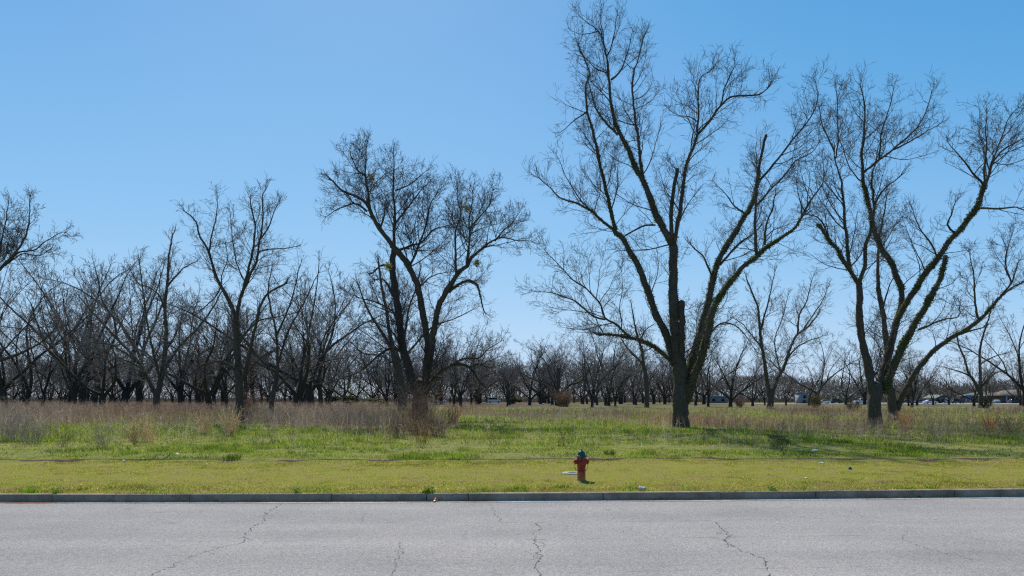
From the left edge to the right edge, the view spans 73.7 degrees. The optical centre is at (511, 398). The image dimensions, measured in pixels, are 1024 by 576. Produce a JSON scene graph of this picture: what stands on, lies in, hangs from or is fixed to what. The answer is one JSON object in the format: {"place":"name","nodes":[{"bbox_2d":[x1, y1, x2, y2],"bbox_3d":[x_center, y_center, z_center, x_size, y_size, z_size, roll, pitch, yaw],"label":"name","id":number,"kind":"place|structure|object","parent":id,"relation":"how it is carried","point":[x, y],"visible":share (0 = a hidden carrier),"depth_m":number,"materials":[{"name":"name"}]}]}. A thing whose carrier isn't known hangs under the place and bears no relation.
{"place":"outdoors","nodes":[
{"label":"outdoors","id":0,"kind":"place"},
{"bbox_2d":[0,498,1023,575],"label":"road","id":1,"kind":"structure","parent":0,"point":[755,538],"depth_m":11.44,"materials":[{"name":"asphalt"}]},
{"bbox_2d":[0,488,1023,501],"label":"kerb","id":2,"kind":"structure","parent":1,"relation":"on","point":[234,497],"depth_m":15.64,"materials":[{"name":"concrete"}]},
{"bbox_2d":[0,496,1023,502],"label":"gutter","id":3,"kind":"object","parent":1,"relation":"on","point":[557,500],"visible":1,"depth_m":15.49,"materials":[{"name":"concrete"}]},
{"bbox_2d":[1,496,1022,556],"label":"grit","id":4,"kind":"object","parent":1,"relation":"on","point":[496,502],"visible":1,"depth_m":15.42,"materials":[{"name":"gravel"}]},
{"bbox_2d":[0,458,1023,493],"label":"verge","id":5,"kind":"structure","parent":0,"point":[614,474],"depth_m":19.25,"materials":[{"name":"plant"}]},
{"bbox_2d":[1,487,1021,493],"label":"kerb grass","id":6,"kind":"structure","parent":5,"relation":"on","point":[226,492],"depth_m":15.66,"materials":[{"name":"plant"}]},
{"bbox_2d":[573,449,589,480],"bbox_3d":[1.833,1.796,18.074,0.372,0.908,0.369,0,0,36],"label":"fire hydrant","id":7,"kind":"object","parent":5,"relation":"on","point":[581,461],"visible":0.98,"depth_m":17.99,"materials":[{"name":"metal"}]},
{"bbox_2d":[0,398,1023,462],"bbox_3d":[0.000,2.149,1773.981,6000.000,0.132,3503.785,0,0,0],"label":"ground","id":8,"kind":"structure","parent":0,"point":[691,406],"depth_m":32.53,"materials":[{"name":"plant"}]},
{"bbox_2d":[3,344,42,402],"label":"pecan tree","id":9,"kind":"object","parent":8,"relation":"on","point":[23,388],"visible":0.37,"depth_m":219.59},
{"bbox_2d":[0,393,54,441],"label":"dead brush","id":10,"kind":"object","parent":8,"relation":"on","point":[9,428],"visible":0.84,"depth_m":33.94,"materials":[{"name":"plant"}]},
{"bbox_2d":[0,411,59,443],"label":"dead brush","id":11,"kind":"object","parent":8,"relation":"on","point":[32,434],"visible":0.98,"depth_m":32.19,"materials":[{"name":"plant"}]},
{"bbox_2d":[0,263,73,405],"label":"pecan tree","id":12,"kind":"object","parent":8,"relation":"on","point":[28,392],"visible":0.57,"depth_m":154.15,"materials":[{"name":"plant"}]},
{"bbox_2d":[0,186,81,371],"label":"pecan tree","id":13,"kind":"object","parent":8,"relation":"on","point":[14,252],"visible":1,"depth_m":88.72,"materials":[{"name":"brown plant"}]},
{"bbox_2d":[6,304,96,404],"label":"pecan tree","id":14,"kind":"object","parent":8,"relation":"on","point":[44,390],"visible":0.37,"depth_m":168.04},
{"bbox_2d":[0,255,114,407],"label":"pecan tree","id":15,"kind":"object","parent":8,"relation":"on","point":[4,386],"visible":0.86,"depth_m":139.25,"materials":[{"name":"plant"}]},
{"bbox_2d":[0,240,146,404],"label":"pecan tree","id":16,"kind":"object","parent":8,"relation":"on","point":[56,310],"visible":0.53,"depth_m":174.08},
{"bbox_2d":[6,249,142,404],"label":"pecan tree","id":17,"kind":"object","parent":8,"relation":"on","point":[82,393],"visible":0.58,"depth_m":151.49,"materials":[{"name":"plant"}]},
{"bbox_2d":[12,287,158,408],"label":"pecan tree","id":18,"kind":"object","parent":8,"relation":"on","point":[102,395],"visible":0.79,"depth_m":127.98,"materials":[{"name":"plant"}]},
{"bbox_2d":[53,295,122,406],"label":"pecan tree","id":19,"kind":"object","parent":8,"relation":"on","point":[95,398],"visible":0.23,"depth_m":168.28,"materials":[{"name":"plant"}]},
{"bbox_2d":[21,285,161,408],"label":"pecan tree","id":20,"kind":"object","parent":8,"relation":"on","point":[74,390],"visible":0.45,"depth_m":142.07,"materials":[{"name":"plant"}]},
{"bbox_2d":[86,422,117,446],"bbox_3d":[-17.548,1.596,29.337,1.430,1.144,1.112,0,0,-20],"label":"dead brush","id":21,"kind":"object","parent":8,"relation":"on","point":[103,442],"visible":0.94,"depth_m":29.27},
{"bbox_2d":[48,327,176,404],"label":"pecan tree","id":22,"kind":"object","parent":8,"relation":"on","point":[112,395],"visible":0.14,"depth_m":221.80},
{"bbox_2d":[31,252,201,404],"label":"pecan tree","id":23,"kind":"object","parent":8,"relation":"on","point":[127,390],"visible":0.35,"depth_m":187.66,"materials":[{"name":"plant"}]},
{"bbox_2d":[35,248,204,404],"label":"pecan tree","id":24,"kind":"object","parent":8,"relation":"on","point":[139,393],"visible":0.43,"depth_m":202.28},
{"bbox_2d":[130,416,160,441],"bbox_3d":[-17.992,1.532,33.847,1.609,1.385,1.232,0,0,22],"label":"grass clump","id":25,"kind":"object","parent":8,"relation":"on","point":[147,434],"visible":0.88,"depth_m":33.67,"materials":[{"name":"plant"}]},
{"bbox_2d":[72,223,226,408],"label":"pecan tree","id":26,"kind":"object","parent":8,"relation":"on","point":[165,362],"visible":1,"depth_m":120.95,"materials":[{"name":"brown plant"}]},
{"bbox_2d":[89,277,272,404],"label":"pecan tree","id":27,"kind":"object","parent":8,"relation":"on","point":[179,388],"visible":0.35,"depth_m":203.95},
{"bbox_2d":[120,286,278,408],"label":"pecan tree","id":28,"kind":"object","parent":8,"relation":"on","point":[208,395],"visible":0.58,"depth_m":138.37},
{"bbox_2d":[182,339,216,404],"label":"pecan tree","id":29,"kind":"object","parent":8,"relation":"on","point":[195,395],"visible":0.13,"depth_m":221.08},
{"bbox_2d":[187,409,213,432],"bbox_3d":[-18.527,1.375,41.243,2.094,1.626,1.978,0,0,-42],"label":"grass clump","id":30,"kind":"object","parent":8,"relation":"on","point":[205,424],"visible":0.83,"depth_m":41.20,"materials":[{"name":"plant"}]},
{"bbox_2d":[162,299,246,403],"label":"pecan tree","id":31,"kind":"object","parent":8,"relation":"on","point":[197,393],"visible":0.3,"depth_m":170.67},
{"bbox_2d":[151,290,285,404],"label":"pecan tree","id":32,"kind":"object","parent":8,"relation":"on","point":[222,397],"visible":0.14,"depth_m":219.50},
{"bbox_2d":[158,302,289,407],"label":"pecan tree","id":33,"kind":"object","parent":8,"relation":"on","point":[225,392],"visible":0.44,"depth_m":154.37,"materials":[{"name":"plant"}]},
{"bbox_2d":[178,322,273,403],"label":"pecan tree","id":34,"kind":"object","parent":8,"relation":"on","point":[215,391],"visible":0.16,"depth_m":207.81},
{"bbox_2d":[170,305,283,404],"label":"pecan tree","id":35,"kind":"object","parent":8,"relation":"on","point":[249,382],"visible":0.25,"depth_m":166.17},
{"bbox_2d":[210,406,245,435],"bbox_3d":[-16.144,1.235,38.713,1.831,1.912,1.715,0,0,11],"label":"grass clump","id":36,"kind":"object","parent":8,"relation":"on","point":[228,425],"visible":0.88,"depth_m":38.73,"materials":[{"name":"plant"}]},
{"bbox_2d":[169,171,307,422],"bbox_3d":[-23.689,-8.105,58.494,13.338,20.935,7.101,0,0,7],"label":"pecan tree","id":37,"kind":"object","parent":8,"relation":"on","point":[239,374],"visible":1,"depth_m":58.07,"materials":[{"name":"brown plant"}]},
{"bbox_2d":[225,382,270,421],"bbox_3d":[-22.995,0.176,59.836,4.437,3.996,3.214,0,0,19],"label":"dead brush","id":38,"kind":"object","parent":8,"relation":"on","point":[249,399],"visible":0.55,"depth_m":59.83,"materials":[{"name":"plant"}]},
{"bbox_2d":[225,353,283,398],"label":"pecan tree","id":39,"kind":"object","parent":8,"relation":"on","point":[266,383],"visible":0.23,"depth_m":218.76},
{"bbox_2d":[242,336,274,404],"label":"pecan tree","id":40,"kind":"object","parent":8,"relation":"on","point":[252,388],"visible":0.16,"depth_m":208.88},
{"bbox_2d":[144,257,403,406],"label":"pecan tree","id":41,"kind":"object","parent":8,"relation":"on","point":[309,388],"visible":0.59,"depth_m":137.14,"materials":[{"name":"plant"}]},
{"bbox_2d":[215,248,353,407],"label":"pecan tree","id":42,"kind":"object","parent":8,"relation":"on","point":[298,391],"visible":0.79,"depth_m":123.25,"materials":[{"name":"plant"}]},
{"bbox_2d":[243,254,332,414],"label":"pecan tree","id":43,"kind":"object","parent":8,"relation":"on","point":[275,375],"visible":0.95,"depth_m":69.27,"materials":[{"name":"brown plant"}]},
{"bbox_2d":[253,297,333,406],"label":"pecan tree","id":44,"kind":"object","parent":8,"relation":"on","point":[291,360],"visible":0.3,"depth_m":166.97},
{"bbox_2d":[262,261,368,407],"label":"pecan tree","id":45,"kind":"object","parent":8,"relation":"on","point":[320,392],"visible":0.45,"depth_m":154.73,"materials":[{"name":"plant"}]},
{"bbox_2d":[293,328,362,403],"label":"pecan tree","id":46,"kind":"object","parent":8,"relation":"on","point":[345,393],"visible":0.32,"depth_m":219.38,"materials":[{"name":"plant"}]},
{"bbox_2d":[294,317,378,405],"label":"pecan tree","id":47,"kind":"object","parent":8,"relation":"on","point":[329,391],"visible":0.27,"depth_m":194.46,"materials":[{"name":"plant"}]},
{"bbox_2d":[324,347,388,402],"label":"pecan tree","id":48,"kind":"object","parent":8,"relation":"on","point":[341,388],"visible":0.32,"depth_m":232.73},
{"bbox_2d":[346,352,393,403],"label":"pecan tree","id":49,"kind":"object","parent":8,"relation":"on","point":[375,393],"visible":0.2,"depth_m":259.19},
{"bbox_2d":[347,328,420,404],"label":"pecan tree","id":50,"kind":"object","parent":8,"relation":"on","point":[388,390],"visible":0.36,"depth_m":202.78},
{"bbox_2d":[379,408,421,437],"bbox_3d":[-6.105,1.322,36.514,2.432,1.671,2.122,0,0,0],"label":"dead brush","id":51,"kind":"object","parent":8,"relation":"on","point":[396,429],"visible":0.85,"depth_m":36.57,"materials":[{"name":"plant"}]},
{"bbox_2d":[380,332,422,404],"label":"pecan tree","id":52,"kind":"object","parent":8,"relation":"on","point":[395,394],"visible":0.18,"depth_m":221.57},
{"bbox_2d":[340,250,479,408],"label":"pecan tree","id":53,"kind":"object","parent":8,"relation":"on","point":[398,378],"visible":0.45,"depth_m":119.25,"materials":[{"name":"brown plant"}]},
{"bbox_2d":[383,378,446,433],"bbox_3d":[-5.736,0.434,40.971,3.855,3.418,4.822,0,0,0],"label":"dead brush","id":54,"kind":"object","parent":8,"relation":"on","point":[418,408],"visible":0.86,"depth_m":40.32,"materials":[{"name":"plant"}]},
{"bbox_2d":[405,413,436,443],"bbox_3d":[-4.188,1.413,32.189,1.382,1.543,1.527,0,0,31],"label":"grass clump","id":55,"kind":"object","parent":8,"relation":"on","point":[427,430],"visible":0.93,"depth_m":32.14,"materials":[{"name":"plant"}]},
{"bbox_2d":[388,343,458,404],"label":"pecan tree","id":56,"kind":"object","parent":8,"relation":"on","point":[437,395],"visible":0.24,"depth_m":220.13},
{"bbox_2d":[313,125,545,418],"bbox_3d":[-7.676,-11.533,64.410,22.455,27.830,11.830,0,0,12],"label":"pecan tree","id":57,"kind":"object","parent":8,"relation":"on","point":[429,349],"visible":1,"depth_m":64.52,"materials":[{"name":"brown plant"}]},
{"bbox_2d":[422,408,458,436],"bbox_3d":[-3.984,1.319,37.765,2.311,1.712,2.351,0,0,-15],"label":"dead brush","id":58,"kind":"object","parent":8,"relation":"on","point":[440,427],"visible":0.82,"depth_m":37.64,"materials":[{"name":"plant"}]},
{"bbox_2d":[440,345,482,406],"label":"pecan tree","id":59,"kind":"object","parent":8,"relation":"on","point":[452,383],"visible":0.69,"depth_m":168.44,"materials":[{"name":"plant"}]},
{"bbox_2d":[444,350,496,404],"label":"pecan tree","id":60,"kind":"object","parent":8,"relation":"on","point":[471,394],"visible":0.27,"depth_m":206.55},
{"bbox_2d":[433,318,517,405],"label":"pecan tree","id":61,"kind":"object","parent":8,"relation":"on","point":[460,393],"visible":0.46,"depth_m":181.53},
{"bbox_2d":[464,335,509,403],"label":"pecan tree","id":62,"kind":"object","parent":8,"relation":"on","point":[486,373],"visible":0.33,"depth_m":233.72,"materials":[{"name":"plant"}]},
{"bbox_2d":[488,352,523,405],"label":"pecan tree","id":63,"kind":"object","parent":8,"relation":"on","point":[507,387],"visible":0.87,"depth_m":181.19,"materials":[{"name":"plant"}]},
{"bbox_2d":[0,457,1017,461],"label":"soil bank","id":64,"kind":"structure","parent":8,"relation":"on","point":[76,460],"depth_m":23.84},
{"bbox_2d":[0,346,1019,401],"bbox_3d":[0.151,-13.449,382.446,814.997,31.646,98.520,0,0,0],"label":"distant wood","id":65,"kind":"object","parent":8,"relation":"on","point":[838,393],"visible":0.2,"depth_m":353.68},
{"bbox_2d":[0,394,1023,452],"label":"weeds","id":66,"kind":"object","parent":8,"relation":"on","point":[126,409],"visible":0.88,"depth_m":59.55,"materials":[{"name":"plant"}]},
{"bbox_2d":[0,426,1023,458],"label":"broadleaf weeds","id":67,"kind":"object","parent":8,"relation":"on","point":[573,454],"visible":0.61,"depth_m":27.69,"materials":[{"name":"green plant"}]},
{"bbox_2d":[0,422,1023,458],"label":"thatch","id":68,"kind":"object","parent":8,"relation":"on","point":[527,447],"visible":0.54,"depth_m":29.01,"materials":[{"name":"beige plant"}]},
{"bbox_2d":[492,335,576,404],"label":"pecan tree","id":69,"kind":"object","parent":8,"relation":"on","point":[529,397],"visible":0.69,"depth_m":202.78,"materials":[{"name":"plant"}]},
{"bbox_2d":[526,341,569,403],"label":"pecan tree","id":70,"kind":"object","parent":8,"relation":"on","point":[540,399],"visible":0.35,"depth_m":239.50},
{"bbox_2d":[525,343,571,404],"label":"pecan tree","id":71,"kind":"object","parent":8,"relation":"on","point":[552,401],"visible":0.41,"depth_m":221.69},
{"bbox_2d":[521,337,577,404],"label":"pecan tree","id":72,"kind":"object","parent":8,"relation":"on","point":[554,392],"visible":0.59,"depth_m":209.50,"materials":[{"name":"plant"}]},
{"bbox_2d":[518,360,592,405],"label":"pecan tree","id":73,"kind":"object","parent":8,"relation":"on","point":[558,381],"visible":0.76,"depth_m":188.18,"materials":[{"name":"brown plant"}]},
{"bbox_2d":[514,335,605,405],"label":"pecan tree","id":74,"kind":"object","parent":8,"relation":"on","point":[552,367],"visible":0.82,"depth_m":193.53,"materials":[{"name":"plant"}]},
{"bbox_2d":[548,387,576,406],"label":"dead brush","id":75,"kind":"object","parent":8,"relation":"on","point":[563,400],"visible":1,"depth_m":164.42,"materials":[{"name":"plant"}]},
{"bbox_2d":[558,327,655,406],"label":"pecan tree","id":76,"kind":"object","parent":8,"relation":"on","point":[592,394],"visible":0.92,"depth_m":155.06,"materials":[{"name":"plant"}]},
{"bbox_2d":[574,314,644,405],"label":"pecan tree","id":77,"kind":"object","parent":8,"relation":"on","point":[607,386],"visible":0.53,"depth_m":179.47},
{"bbox_2d":[588,347,653,405],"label":"pecan tree","id":78,"kind":"object","parent":8,"relation":"on","point":[605,398],"visible":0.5,"depth_m":194.63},
{"bbox_2d":[588,347,656,404],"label":"pecan tree","id":79,"kind":"object","parent":8,"relation":"on","point":[635,395],"visible":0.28,"depth_m":220.31,"materials":[{"name":"plant"}]},
{"bbox_2d":[598,347,655,406],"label":"pecan tree","id":80,"kind":"object","parent":8,"relation":"on","point":[615,398],"visible":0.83,"depth_m":167.85,"materials":[{"name":"plant"}]},
{"bbox_2d":[604,345,655,403],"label":"pecan tree","id":81,"kind":"object","parent":8,"relation":"on","point":[620,402],"visible":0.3,"depth_m":239.60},
{"bbox_2d":[618,299,658,407],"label":"pecan tree","id":82,"kind":"object","parent":8,"relation":"on","point":[646,391],"visible":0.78,"depth_m":146.23,"materials":[{"name":"brown plant"}]},
{"bbox_2d":[624,351,667,403],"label":"pecan tree","id":83,"kind":"object","parent":8,"relation":"on","point":[653,397],"visible":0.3,"depth_m":245.87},
{"bbox_2d":[625,358,668,404],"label":"pecan tree","id":84,"kind":"object","parent":8,"relation":"on","point":[639,389],"visible":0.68,"depth_m":208.48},
{"bbox_2d":[651,355,673,403],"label":"pecan tree","id":85,"kind":"object","parent":8,"relation":"on","point":[663,391],"visible":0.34,"depth_m":232.06,"materials":[{"name":"plant"}]},
{"bbox_2d":[515,0,843,427],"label":"pecan tree","id":86,"kind":"object","parent":8,"relation":"on","point":[685,375],"visible":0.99,"depth_m":50.60,"materials":[{"name":"brown plant"}]},
{"bbox_2d":[650,349,711,399],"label":"pecan tree","id":87,"kind":"object","parent":8,"relation":"on","point":[670,380],"visible":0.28,"depth_m":169.74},
{"bbox_2d":[656,355,741,403],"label":"pecan tree","id":88,"kind":"object","parent":8,"relation":"on","point":[703,398],"visible":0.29,"depth_m":234.20,"materials":[{"name":"plant"}]},
{"bbox_2d":[669,337,752,406],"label":"pecan tree","id":89,"kind":"object","parent":8,"relation":"on","point":[708,391],"visible":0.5,"depth_m":164.06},
{"bbox_2d":[703,360,757,397],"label":"pecan tree","id":90,"kind":"object","parent":8,"relation":"on","point":[738,385],"visible":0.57,"depth_m":207.62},
{"bbox_2d":[698,326,795,406],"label":"pecan tree","id":91,"kind":"object","parent":8,"relation":"on","point":[730,398],"visible":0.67,"depth_m":163.94,"materials":[{"name":"plant"}]},
{"bbox_2d":[712,357,797,405],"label":"pecan tree","id":92,"kind":"object","parent":8,"relation":"on","point":[752,399],"visible":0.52,"depth_m":181.75,"materials":[{"name":"plant"}]},
{"bbox_2d":[726,262,835,407],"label":"pecan tree","id":93,"kind":"object","parent":8,"relation":"on","point":[770,392],"visible":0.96,"depth_m":132.53,"materials":[{"name":"brown plant"}]},
{"bbox_2d":[779,360,808,405],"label":"pecan tree","id":94,"kind":"object","parent":8,"relation":"on","point":[789,391],"visible":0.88,"depth_m":192.76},
{"bbox_2d":[750,325,875,400],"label":"pecan tree","id":95,"kind":"object","parent":8,"relation":"on","point":[821,385],"visible":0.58,"depth_m":239.77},
{"bbox_2d":[794,348,833,404],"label":"pecan tree","id":96,"kind":"object","parent":8,"relation":"on","point":[816,383],"visible":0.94,"depth_m":182.17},
{"bbox_2d":[830,345,878,404],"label":"pecan tree","id":97,"kind":"object","parent":8,"relation":"on","point":[849,373],"visible":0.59,"depth_m":219.27,"materials":[{"name":"plant"}]},
{"bbox_2d":[823,324,925,404],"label":"pecan tree","id":98,"kind":"object","parent":8,"relation":"on","point":[864,394],"visible":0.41,"depth_m":219.66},
{"bbox_2d":[787,59,1023,427],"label":"pecan tree","id":99,"kind":"object","parent":8,"relation":"on","point":[889,361],"visible":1,"depth_m":50.99,"materials":[{"name":"brown plant"}]},
{"bbox_2d":[893,354,922,405],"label":"pecan tree","id":100,"kind":"object","parent":8,"relation":"on","point":[908,394],"visible":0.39,"depth_m":180.73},
{"bbox_2d":[897,345,923,407],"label":"pecan tree","id":101,"kind":"object","parent":8,"relation":"on","point":[914,385],"visible":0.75,"depth_m":155.00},
{"bbox_2d":[893,360,942,405],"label":"pecan tree","id":102,"kind":"object","parent":8,"relation":"on","point":[923,387],"visible":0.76,"depth_m":194.21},
{"bbox_2d":[919,351,947,404],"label":"pecan tree","id":103,"kind":"object","parent":8,"relation":"on","point":[928,387],"visible":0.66,"depth_m":208.47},
{"bbox_2d":[852,175,1023,420],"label":"pecan tree","id":104,"kind":"object","parent":8,"relation":"on","point":[893,403],"visible":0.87,"depth_m":63.39,"materials":[{"name":"brown plant"}]},
{"bbox_2d":[924,365,958,404],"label":"pecan tree","id":105,"kind":"object","parent":8,"relation":"on","point":[949,371],"visible":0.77,"depth_m":222.60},
{"bbox_2d":[927,352,1006,405],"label":"pecan tree","id":106,"kind":"object","parent":8,"relation":"on","point":[974,397],"visible":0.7,"depth_m":175.78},
{"bbox_2d":[935,295,1015,407],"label":"pecan tree","id":107,"kind":"object","parent":8,"relation":"on","point":[979,387],"visible":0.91,"depth_m":146.69,"materials":[{"name":"brown plant"}]},
{"bbox_2d":[954,363,1004,401],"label":"pecan tree","id":108,"kind":"object","parent":8,"relation":"on","point":[989,383],"visible":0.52,"depth_m":206.47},
{"bbox_2d":[938,306,1023,406],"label":"pecan tree","id":109,"kind":"object","parent":8,"relation":"on","point":[1021,386],"visible":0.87,"depth_m":165.73,"materials":[{"name":"plant"}]},
{"bbox_2d":[974,351,1023,405],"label":"pecan tree","id":110,"kind":"object","parent":8,"relation":"on","point":[1019,400],"visible":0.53,"depth_m":193.94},
{"bbox_2d":[978,390,1021,402],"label":"long building","id":111,"kind":"structure","parent":8,"relation":"on","point":[1004,397],"depth_m":280.00,"materials":[{"name":"paint"}]},
{"bbox_2d":[987,408,1023,433],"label":"dead brush","id":112,"kind":"object","parent":8,"relation":"on","point":[1022,426],"visible":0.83,"depth_m":40.73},
{"bbox_2d":[0,0,1023,397],"label":"sky","id":113,"kind":"structure","parent":0,"point":[115,111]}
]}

